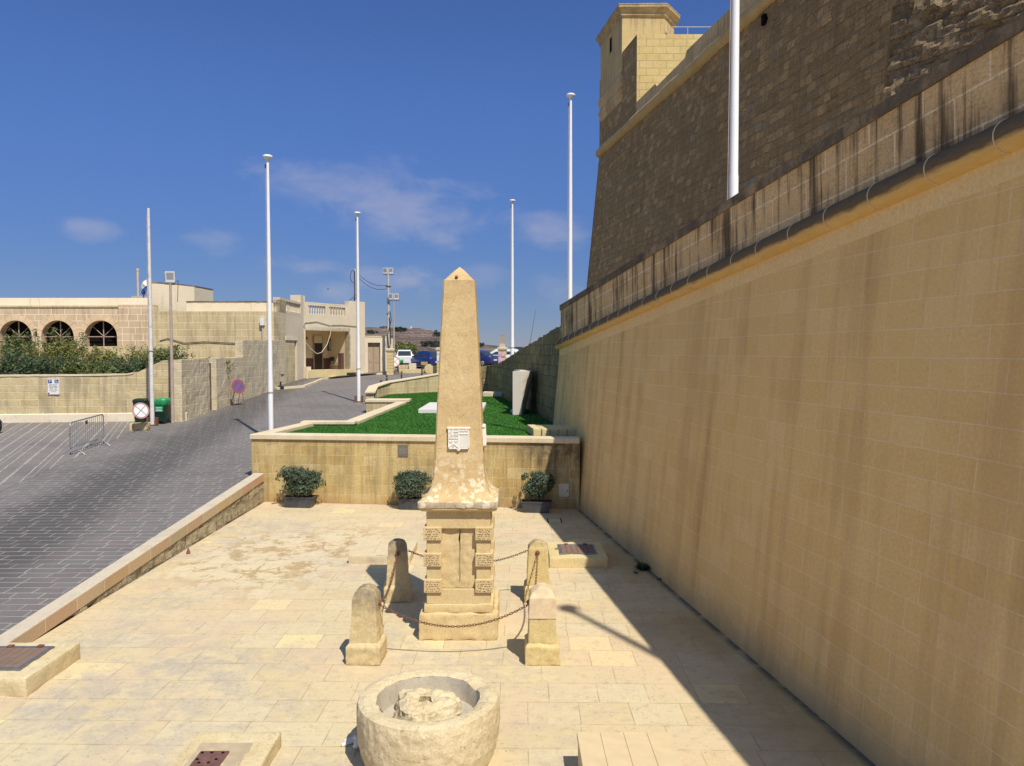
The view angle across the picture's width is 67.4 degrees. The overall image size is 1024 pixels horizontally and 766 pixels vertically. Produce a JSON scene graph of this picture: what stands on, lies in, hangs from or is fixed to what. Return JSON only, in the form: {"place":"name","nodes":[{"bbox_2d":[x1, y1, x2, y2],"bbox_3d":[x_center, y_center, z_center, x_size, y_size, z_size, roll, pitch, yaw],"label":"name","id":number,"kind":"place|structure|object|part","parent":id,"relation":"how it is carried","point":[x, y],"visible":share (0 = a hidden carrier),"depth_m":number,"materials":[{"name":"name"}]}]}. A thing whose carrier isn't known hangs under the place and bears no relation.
{"place":"outdoors","nodes":[
{"label":"outdoors","id":0,"kind":"place"},
{"bbox_2d":[0,422,134,490],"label":"parking bay","id":1,"kind":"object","parent":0,"point":[29,450],"visible":0.82,"depth_m":26.37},
{"bbox_2d":[63,414,109,454],"bbox_3d":[-13.998,1.676,25.309,0.698,1.158,2.331,0,2,-3],"label":"crowd barrier","id":2,"kind":"object","parent":1,"relation":"on","point":[69,433],"visible":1,"depth_m":25.32,"materials":[{"name":"metal"}]},
{"bbox_2d":[129,422,150,430],"bbox_3d":[-14.480,1.704,29.887,0.713,0.329,0.473,0,2,-12],"label":"stone block","id":3,"kind":"object","parent":1,"relation":"on","point":[143,426],"depth_m":29.69,"materials":[{"name":"stone"}]},
{"bbox_2d":[132,398,149,422],"bbox_3d":[-15.089,1.159,31.335,0.520,1.068,0.670,0,2,-4],"label":"wheelie bin","id":4,"kind":"object","parent":1,"relation":"on","point":[146,401],"visible":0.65,"depth_m":31.08,"materials":[{"name":"plastic"}]},
{"bbox_2d":[0,366,434,634],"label":"street","id":5,"kind":"structure","parent":0,"point":[67,526],"depth_m":19.47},
{"bbox_2d":[0,360,188,422],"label":"garden wall","id":6,"kind":"structure","parent":5,"relation":"on","point":[25,398],"depth_m":32.10,"materials":[{"name":"stone"}]},
{"bbox_2d":[47,378,59,394],"bbox_3d":[-19.089,0.151,31.966,0.490,0.680,0.035,0,2,-5],"label":"parking sign","id":7,"kind":"object","parent":6,"relation":"attached to","point":[53,386],"visible":1,"depth_m":31.96,"materials":[{"name":"white"}]},
{"bbox_2d":[0,473,263,645],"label":"kerb wall","id":8,"kind":"structure","parent":5,"relation":"on","point":[238,500],"depth_m":14.13,"materials":[{"name":"stone"}]},
{"bbox_2d":[132,403,149,431],"bbox_3d":[-14.323,1.302,29.522,0.475,1.117,0.630,2,3,44],"label":"easel sign","id":9,"kind":"object","parent":5,"relation":"on","point":[140,410],"visible":1,"depth_m":29.39,"materials":[{"name":"metal"}]},
{"bbox_2d":[146,208,158,425],"bbox_3d":[-14.496,-2.571,30.791,0.410,8.800,0.240,0,2,0],"label":"flagpole","id":10,"kind":"object","parent":5,"relation":"on","point":[152,419],"visible":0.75,"depth_m":30.76,"materials":[{"name":"metal"}]},
{"bbox_2d":[79,345,234,362],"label":"terrace wall","id":11,"kind":"structure","parent":5,"relation":"on","point":[214,351],"depth_m":41.85,"materials":[{"name":"stone"}]},
{"bbox_2d":[154,398,170,422],"bbox_3d":[-14.418,1.144,31.669,0.575,1.039,0.679,0,2,2],"label":"wheelie bin","id":12,"kind":"object","parent":5,"relation":"on","point":[162,409],"visible":0.88,"depth_m":31.39,"materials":[{"name":"green plastic"}]},
{"bbox_2d":[164,271,177,422],"bbox_3d":[-14.025,-1.466,31.740,0.530,6.242,0.507,-1,3,-25],"label":"floodlight post","id":13,"kind":"object","parent":5,"relation":"on","point":[169,277],"visible":1,"depth_m":31.62,"materials":[{"name":"metal"}]},
{"bbox_2d":[152,301,294,382],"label":"ochre building","id":14,"kind":"structure","parent":5,"relation":"on","point":[203,323],"depth_m":46.91,"materials":[{"name":"stone"}]},
{"bbox_2d":[152,282,212,310],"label":"roof block","id":15,"kind":"structure","parent":14,"relation":"on","point":[160,294],"depth_m":51.87,"materials":[{"name":"beige paint"}]},
{"bbox_2d":[131,268,146,297],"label":"chimney pipe","id":16,"kind":"object","parent":15,"relation":"attached to","point":[137,279],"visible":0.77,"depth_m":51.39,"materials":[{"name":"metal"}]},
{"bbox_2d":[141,279,147,297],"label":"roof flag","id":17,"kind":"object","parent":16,"relation":"attached to","point":[144,287],"visible":0.84,"depth_m":51.20,"materials":[{"name":"white fabric"}]},
{"bbox_2d":[173,340,280,421],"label":"street wall","id":18,"kind":"structure","parent":5,"relation":"on","point":[207,385],"depth_m":37.14,"materials":[{"name":"stone"}]},
{"bbox_2d":[231,379,244,405],"bbox_3d":[-13.667,0.474,38.140,0.486,1.311,0.720,2,3,38],"label":"easel sign","id":19,"kind":"object","parent":5,"relation":"on","point":[238,386],"visible":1,"depth_m":38.03,"materials":[{"name":"metal"}]},
{"bbox_2d":[263,154,273,429],"bbox_3d":[-8.500,-2.888,26.907,0.410,10.090,0.340,0,2,0],"label":"flagpole","id":20,"kind":"object","parent":5,"relation":"on","point":[270,391],"visible":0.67,"depth_m":26.86,"materials":[{"name":"metal"}]},
{"bbox_2d":[273,295,364,384],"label":"porch house","id":21,"kind":"structure","parent":5,"relation":"on","point":[320,339],"depth_m":56.16,"materials":[{"name":"stone"}]},
{"bbox_2d":[313,335,322,369],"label":"porch door","id":22,"kind":"structure","parent":21,"relation":"in","point":[317,340],"depth_m":57.16,"materials":[{"name":"brown wood"}]},
{"bbox_2d":[350,269,355,300],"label":"utility pole","id":23,"kind":"object","parent":21,"relation":"on","point":[354,270],"visible":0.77,"depth_m":61.65,"materials":[{"name":"grey metal"}]},
{"bbox_2d":[275,372,386,389],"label":"pavement kerb","id":24,"kind":"structure","parent":5,"relation":"on","point":[308,384],"depth_m":50.64,"materials":[{"name":"stone"}]},
{"bbox_2d":[354,212,362,401],"bbox_3d":[-7.906,-3.825,39.441,0.410,9.840,0.340,0,2,0],"label":"flagpole","id":25,"kind":"object","parent":5,"relation":"on","point":[358,398],"visible":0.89,"depth_m":39.40,"materials":[{"name":"metal"}]},
{"bbox_2d":[365,336,392,372],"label":"gate house","id":26,"kind":"structure","parent":5,"relation":"on","point":[375,353],"depth_m":60.73,"materials":[{"name":"beige paint"}]},
{"bbox_2d":[368,343,372,372],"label":"door","id":27,"kind":"structure","parent":26,"relation":"in","point":[370,345],"depth_m":60.59,"materials":[{"name":"brown wood"}]},
{"bbox_2d":[373,343,378,371],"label":"door","id":28,"kind":"structure","parent":26,"relation":"in","point":[375,345],"depth_m":60.80,"materials":[{"name":"brown wood"}]},
{"bbox_2d":[382,268,393,347],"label":"floodlight post","id":29,"kind":"object","parent":5,"relation":"on","point":[389,271],"visible":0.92,"depth_m":59.62,"materials":[{"name":"metal"}]},
{"bbox_2d":[385,348,394,374],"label":"gate pillar","id":30,"kind":"structure","parent":5,"relation":"on","point":[390,359],"depth_m":58.22,"materials":[{"name":"stone"}]},
{"bbox_2d":[388,294,399,373],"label":"floodlight post","id":31,"kind":"object","parent":5,"relation":"on","point":[390,296],"visible":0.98,"depth_m":59.48,"materials":[{"name":"metal"}]},
{"bbox_2d":[394,357,399,374],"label":"easel sign","id":32,"kind":"object","parent":5,"relation":"on","point":[396,361],"visible":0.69,"depth_m":58.87,"materials":[{"name":"metal"}]},
{"bbox_2d":[399,365,408,368],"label":"wall","id":33,"kind":"structure","parent":5,"relation":"on","point":[403,366],"depth_m":62.50,"materials":[{"name":"stone"}]},
{"bbox_2d":[395,350,413,367],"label":"parked car","id":34,"kind":"object","parent":5,"relation":"on","point":[406,356],"visible":0.32,"depth_m":66.82,"materials":[{"name":"white paint"}]},
{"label":"rear window","id":35,"kind":"part","parent":34,"relation":"part of","materials":[{"name":"grey glass"}]},
{"bbox_2d":[398,341,416,353],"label":"garden tree","id":36,"kind":"object","parent":5,"relation":"on","point":[408,345],"visible":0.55,"depth_m":117.34,"materials":[{"name":"green plant"}]},
{"bbox_2d":[399,369,425,372],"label":"wall","id":37,"kind":"structure","parent":5,"relation":"on","point":[410,370],"depth_m":60.61,"materials":[{"name":"stone"}]},
{"bbox_2d":[409,363,415,368],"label":"wall","id":38,"kind":"structure","parent":5,"relation":"on","point":[412,365],"depth_m":62.20,"materials":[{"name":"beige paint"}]},
{"bbox_2d":[250,402,579,508],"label":"planter wall","id":39,"kind":"structure","parent":5,"relation":"on","point":[360,468],"depth_m":20.41,"materials":[{"name":"stone"}]},
{"bbox_2d":[398,445,407,456],"bbox_3d":[-2.883,1.788,20.291,0.269,0.315,0.022,0,2,7],"label":"wall plaque","id":40,"kind":"object","parent":39,"relation":"attached to","point":[402,450],"depth_m":20.28,"materials":[{"name":"grey metal"}]},
{"bbox_2d":[559,483,568,496],"bbox_3d":[1.337,2.767,19.832,0.259,0.338,0.038,0,2,7],"label":"utility cover","id":41,"kind":"object","parent":39,"relation":"attached to","point":[563,490],"visible":1,"depth_m":19.82,"materials":[{"name":"grey plastic"}]},
{"bbox_2d":[411,351,436,365],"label":"parked car","id":42,"kind":"object","parent":5,"relation":"on","point":[419,357],"visible":0.49,"depth_m":65.22,"materials":[{"name":"blue paint"}]},
{"bbox_2d":[424,364,436,372],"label":"wall","id":43,"kind":"structure","parent":5,"relation":"on","point":[429,368],"depth_m":60.41,"materials":[{"name":"stone"}]},
{"bbox_2d":[436,348,439,372],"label":"gate pillar","id":44,"kind":"structure","parent":5,"relation":"on","point":[438,351],"depth_m":59.69,"materials":[{"name":"stone"}]},
{"bbox_2d":[480,350,497,365],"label":"parked car","id":45,"kind":"object","parent":5,"relation":"on","point":[487,357],"visible":0.3,"depth_m":65.03,"materials":[{"name":"blue paint"}]},
{"bbox_2d":[486,349,517,365],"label":"parked car","id":46,"kind":"object","parent":5,"relation":"on","point":[496,351],"visible":0.09,"depth_m":66.73,"materials":[{"name":"white metal"}]},
{"bbox_2d":[487,326,560,421],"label":"rubble wall","id":47,"kind":"structure","parent":5,"relation":"on","point":[539,357],"depth_m":29.06,"materials":[{"name":"stone"}]},
{"bbox_2d":[587,0,1023,287],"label":"bastion","id":48,"kind":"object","parent":5,"relation":"on","point":[812,73],"visible":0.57,"depth_m":25.80,"materials":[{"name":"stone"}]},
{"bbox_2d":[277,371,398,386],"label":"pavement","id":49,"kind":"structure","parent":0,"point":[304,381],"depth_m":51.77,"materials":[{"name":"stone"}]},
{"bbox_2d":[0,0,731,347],"label":"sky","id":50,"kind":"structure","parent":0,"point":[422,119],"materials":[{"name":"blue"}]},
{"bbox_2d":[285,391,552,435],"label":"lawn ground","id":51,"kind":"structure","parent":0,"point":[507,427],"depth_m":24.68,"materials":[{"name":"plant"}]},
{"bbox_2d":[365,398,410,412],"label":"step slab","id":52,"kind":"structure","parent":51,"relation":"on","point":[372,404],"depth_m":35.02,"materials":[{"name":"stone"}]},
{"bbox_2d":[365,366,487,398],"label":"garden back wall","id":53,"kind":"structure","parent":51,"relation":"on","point":[424,383],"depth_m":43.47,"materials":[{"name":"stone"}]},
{"bbox_2d":[418,402,485,412],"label":"marble slab","id":54,"kind":"structure","parent":51,"relation":"on","point":[430,407],"depth_m":29.91,"materials":[{"name":"stone"}]},
{"bbox_2d":[483,391,492,396],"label":"fallen block","id":55,"kind":"object","parent":51,"relation":"on","point":[488,393],"depth_m":40.01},
{"bbox_2d":[492,391,501,396],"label":"fallen block","id":56,"kind":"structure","parent":51,"relation":"on","point":[497,394],"depth_m":40.01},
{"bbox_2d":[510,370,532,414],"bbox_3d":[0.402,0.330,29.559,0.812,1.620,2.506,0,2,4],"label":"travertine monument","id":57,"kind":"object","parent":51,"relation":"on","point":[522,379],"visible":0.95,"depth_m":28.34,"materials":[{"name":"stone"}]},
{"bbox_2d":[527,424,540,435],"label":"stone beam","id":58,"kind":"structure","parent":51,"relation":"on","point":[533,430],"depth_m":21.17,"materials":[{"name":"stone"}]},
{"bbox_2d":[536,425,549,435],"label":"stone beam","id":59,"kind":"structure","parent":51,"relation":"on","point":[545,430],"depth_m":20.98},
{"bbox_2d":[544,425,558,435],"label":"stone beam","id":60,"kind":"structure","parent":51,"relation":"on","point":[554,431],"depth_m":20.95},
{"bbox_2d":[552,425,566,435],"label":"stone beam","id":61,"kind":"structure","parent":51,"relation":"on","point":[562,431],"depth_m":20.92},
{"bbox_2d":[560,425,575,435],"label":"stone beam","id":62,"kind":"structure","parent":51,"relation":"on","point":[571,431],"depth_m":20.90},
{"bbox_2d":[365,327,507,351],"bbox_3d":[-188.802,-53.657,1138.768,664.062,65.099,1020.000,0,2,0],"label":"hill","id":63,"kind":"structure","parent":0,"point":[414,335],"depth_m":1111.16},
{"bbox_2d":[367,326,484,347],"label":"hillside trees","id":64,"kind":"object","parent":63,"relation":"on","point":[434,343],"visible":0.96,"depth_m":1108.17,"materials":[{"name":"plant"}]},
{"bbox_2d":[0,502,875,765],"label":"plaza","id":65,"kind":"structure","parent":0,"point":[241,624],"depth_m":10.02,"materials":[{"name":"stone"}]},
{"bbox_2d":[0,642,79,696],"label":"hatch slab","id":66,"kind":"structure","parent":65,"relation":"on","point":[27,669],"depth_m":9.50,"materials":[{"name":"stone"}]},
{"bbox_2d":[172,731,280,765],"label":"cover slab","id":67,"kind":"structure","parent":65,"relation":"on","point":[219,748],"depth_m":7.54,"materials":[{"name":"stone"}]},
{"bbox_2d":[275,464,325,507],"bbox_3d":[-5.542,2.684,20.095,1.361,1.124,0.652,0,2,6],"label":"potted shrub","id":68,"kind":"object","parent":65,"relation":"on","point":[301,481],"visible":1,"depth_m":19.97,"materials":[{"name":"green plant"}]},
{"bbox_2d":[341,735,358,748],"bbox_3d":[-1.306,3.635,8.155,1.040,0.173,0.324,-2,3,-43],"label":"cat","id":69,"kind":"object","parent":65,"relation":"on","point":[350,740],"visible":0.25,"depth_m":7.88},
{"bbox_2d":[345,583,386,665],"bbox_3d":[-1.913,3.156,10.118,0.467,0.994,0.465,0,2,3],"label":"stone bollard","id":70,"kind":"object","parent":65,"relation":"on","point":[367,644],"visible":0.99,"depth_m":9.95,"materials":[{"name":"stone"}]},
{"bbox_2d":[378,603,528,627],"bbox_3d":[-0.762,3.055,10.094,1.998,0.332,0.037,0,2,0],"label":"chain","id":71,"kind":"object","parent":70,"relation":"hanging from","point":[469,625],"visible":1,"depth_m":10.09,"materials":[{"name":"metal"}]},
{"bbox_2d":[348,541,416,563],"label":"stone bench slab","id":72,"kind":"structure","parent":65,"relation":"on","point":[368,552],"depth_m":14.87,"materials":[{"name":"stone"}]},
{"bbox_2d":[383,538,411,602],"bbox_3d":[-1.878,3.061,12.612,0.473,0.990,0.469,0,2,-8],"label":"stone bollard","id":73,"kind":"object","parent":65,"relation":"on","point":[400,590],"visible":0.98,"depth_m":12.44,"materials":[{"name":"stone"}]},
{"bbox_2d":[381,555,397,600],"bbox_3d":[-1.805,2.915,11.322,0.036,0.216,2.252,0,2,-3],"label":"chain","id":74,"kind":"object","parent":73,"relation":"hanging from","point":[390,584],"visible":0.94,"depth_m":11.58,"materials":[{"name":"metal"}]},
{"bbox_2d":[392,470,432,509],"bbox_3d":[-2.571,2.741,19.819,1.120,1.032,0.639,0,2,6],"label":"potted shrub","id":75,"kind":"object","parent":65,"relation":"on","point":[411,485],"visible":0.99,"depth_m":19.71,"materials":[{"name":"green plant"}]},
{"bbox_2d":[356,668,499,765],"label":"stone quern","id":76,"kind":"object","parent":65,"relation":"on","point":[468,736],"visible":0.91,"depth_m":7.18,"materials":[{"name":"stone"}]},
{"bbox_2d":[394,687,461,721],"bbox_3d":[-0.845,3.227,7.603,0.690,0.260,0.691,0,2,0],"label":"millstone","id":77,"kind":"object","parent":76,"relation":"in","point":[420,704],"visible":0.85,"depth_m":7.51,"materials":[{"name":"stone"}]},
{"bbox_2d":[417,267,499,640],"bbox_3d":[-0.752,0.971,11.234,1.149,5.301,1.146,0,2,0],"label":"obelisk","id":78,"kind":"object","parent":65,"relation":"on","point":[458,502],"visible":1,"depth_m":10.88,"materials":[{"name":"stone"}]},
{"bbox_2d":[524,539,551,601],"bbox_3d":[0.426,3.059,12.609,0.470,0.986,0.472,0,2,0],"label":"stone bollard","id":79,"kind":"object","parent":65,"relation":"on","point":[535,545],"visible":0.73,"depth_m":12.44,"materials":[{"name":"stone"}]},
{"bbox_2d":[407,549,527,561],"bbox_3d":[-0.728,2.855,12.603,1.999,0.252,0.036,0,2,0],"label":"chain","id":80,"kind":"object","parent":79,"relation":"hanging from","point":[508,557],"visible":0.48,"depth_m":12.60,"materials":[{"name":"metal"}]},
{"bbox_2d":[521,470,556,512],"bbox_3d":[0.680,2.733,19.480,0.927,1.075,0.628,0,2,6],"label":"potted shrub","id":81,"kind":"object","parent":65,"relation":"on","point":[538,484],"visible":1,"depth_m":19.34,"materials":[{"name":"green plant"}]},
{"bbox_2d":[524,583,560,665],"bbox_3d":[0.395,3.152,10.120,0.469,1.000,0.472,0,2,0],"label":"stone bollard","id":82,"kind":"object","parent":65,"relation":"on","point":[541,647],"visible":1,"depth_m":9.93,"materials":[{"name":"stone"}]},
{"bbox_2d":[534,553,538,583],"bbox_3d":[0.325,2.992,11.332,0.037,0.422,2.230,0,2,5],"label":"chain","id":83,"kind":"object","parent":82,"relation":"hanging from","point":[536,572],"visible":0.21,"depth_m":12.11,"materials":[{"name":"metal"}]},
{"bbox_2d":[547,518,561,522],"bbox_3d":[1.020,3.307,18.458,0.344,0.010,0.465,0,2,0],"label":"drain cover","id":84,"kind":"object","parent":65,"relation":"on","point":[554,520],"visible":1,"depth_m":18.44,"materials":[{"name":"metal"}]},
{"bbox_2d":[547,542,607,567],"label":"hatch slab","id":85,"kind":"structure","parent":65,"relation":"on","point":[577,555],"depth_m":14.59,"materials":[{"name":"stone"}]},
{"bbox_2d":[577,732,682,765],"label":"stone block","id":86,"kind":"structure","parent":65,"relation":"on","point":[627,749],"depth_m":7.14,"materials":[{"name":"stone"}]},
{"bbox_2d":[635,561,648,569],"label":"weed","id":87,"kind":"object","parent":65,"relation":"on","point":[642,566],"visible":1,"depth_m":14.32,"materials":[{"name":"green plant"}]},
{"bbox_2d":[497,334,506,362],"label":"gate pillar","id":88,"kind":"structure","parent":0,"point":[502,355],"depth_m":59.15,"materials":[{"name":"stone"}]},
{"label":"garden ground","id":89,"kind":"structure","parent":0,"visible":0},
{"bbox_2d":[0,346,36,374],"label":"bush","id":90,"kind":"object","parent":89,"relation":"on","point":[3,371],"visible":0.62,"depth_m":33.31,"materials":[{"name":"green plant"}]},
{"bbox_2d":[0,327,87,373],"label":"bush","id":91,"kind":"object","parent":89,"relation":"on","point":[16,347],"visible":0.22,"depth_m":36.32,"materials":[{"name":"green plant"}]},
{"bbox_2d":[1,352,95,374],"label":"bush","id":92,"kind":"object","parent":89,"relation":"on","point":[43,365],"visible":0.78,"depth_m":33.23,"materials":[{"name":"green plant"}]},
{"bbox_2d":[22,335,101,373],"bbox_3d":[-20.839,-0.885,35.502,3.860,2.680,2.928,0,2,0],"label":"bush","id":93,"kind":"object","parent":89,"relation":"on","point":[62,348],"visible":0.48,"depth_m":35.21,"materials":[{"name":"green plant"}]},
{"bbox_2d":[0,298,175,364],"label":"arcade building","id":94,"kind":"structure","parent":89,"relation":"on","point":[112,321],"depth_m":47.39,"materials":[{"name":"beige stone"}]},
{"bbox_2d":[59,359,123,373],"bbox_3d":[-18.157,-0.396,33.219,3.069,1.285,1.799,0,2,0],"label":"bush","id":95,"kind":"object","parent":89,"relation":"on","point":[81,368],"visible":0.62,"depth_m":32.87,"materials":[{"name":"green plant"}]},
{"bbox_2d":[72,342,160,364],"bbox_3d":[-18.726,-0.817,36.356,3.936,2.241,3.188,-1,3,-28],"label":"bush","id":96,"kind":"object","parent":89,"relation":"on","point":[103,354],"visible":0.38,"depth_m":36.17,"materials":[{"name":"green plant"}]},
{"bbox_2d":[97,359,140,373],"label":"bush","id":97,"kind":"object","parent":89,"relation":"on","point":[124,368],"visible":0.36,"depth_m":33.16,"materials":[{"name":"green plant"}]},
{"bbox_2d":[94,355,156,370],"bbox_3d":[-17.459,-0.607,35.121,2.860,1.556,2.892,-2,3,-36],"label":"bush","id":98,"kind":"object","parent":89,"relation":"on","point":[136,361],"visible":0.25,"depth_m":34.69,"materials":[{"name":"green plant"}]},
{"bbox_2d":[140,357,176,369],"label":"bush","id":99,"kind":"object","parent":89,"relation":"on","point":[144,367],"visible":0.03,"depth_m":34.52,"materials":[{"name":"green plant"}]},
{"bbox_2d":[126,344,195,363],"bbox_3d":[-17.043,-0.813,37.104,3.256,2.289,2.208,1,2,15],"label":"bush","id":100,"kind":"object","parent":89,"relation":"on","point":[163,353],"visible":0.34,"depth_m":36.61,"materials":[{"name":"green plant"}]},
{"bbox_2d":[198,357,233,373],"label":"bush","id":101,"kind":"object","parent":89,"relation":"on","point":[227,364],"visible":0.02,"depth_m":37.76,"materials":[{"name":"green plant"}]},
{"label":"ramp","id":102,"kind":"structure","parent":0,"visible":0},
{"bbox_2d":[509,199,514,354],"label":"flagpole","id":103,"kind":"object","parent":102,"relation":"on","point":[512,287],"visible":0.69,"depth_m":43.36,"materials":[{"name":"metal"}]},
{"bbox_2d":[566,93,574,299],"bbox_3d":[2.200,-5.880,28.990,0.410,9.940,0.340,0,2,0],"label":"flagpole","id":104,"kind":"object","parent":102,"relation":"on","point":[570,96],"visible":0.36,"depth_m":28.90,"materials":[{"name":"metal"}]},
{"bbox_2d":[727,0,739,199],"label":"flagpole","id":105,"kind":"object","parent":102,"relation":"on","point":[734,124],"visible":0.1,"depth_m":15.23,"materials":[{"name":"metal"}]},
{"bbox_2d":[553,13,1023,765],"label":"ramp wall","id":106,"kind":"structure","parent":102,"relation":"on","point":[789,403],"depth_m":8.32,"materials":[{"name":"stone"}]},
{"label":"car park","id":107,"kind":"structure","parent":0,"visible":0},
{"bbox_2d":[395,341,403,355],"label":"garden tree","id":108,"kind":"object","parent":107,"relation":"on","point":[397,346],"visible":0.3,"depth_m":117.20,"materials":[{"name":"green plant"}]},
{"bbox_2d":[395,340,412,352],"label":"garden tree","id":109,"kind":"object","parent":107,"relation":"on","point":[396,348],"visible":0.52,"depth_m":117.29,"materials":[{"name":"green plant"}]},
{"bbox_2d":[405,344,419,354],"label":"garden tree","id":110,"kind":"object","parent":107,"relation":"on","point":[417,350],"visible":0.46,"depth_m":117.35,"materials":[{"name":"green plant"}]},
{"bbox_2d":[421,362,427,368],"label":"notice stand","id":111,"kind":"object","parent":107,"relation":"on","point":[423,364],"visible":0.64,"depth_m":63.14,"materials":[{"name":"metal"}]}
]}

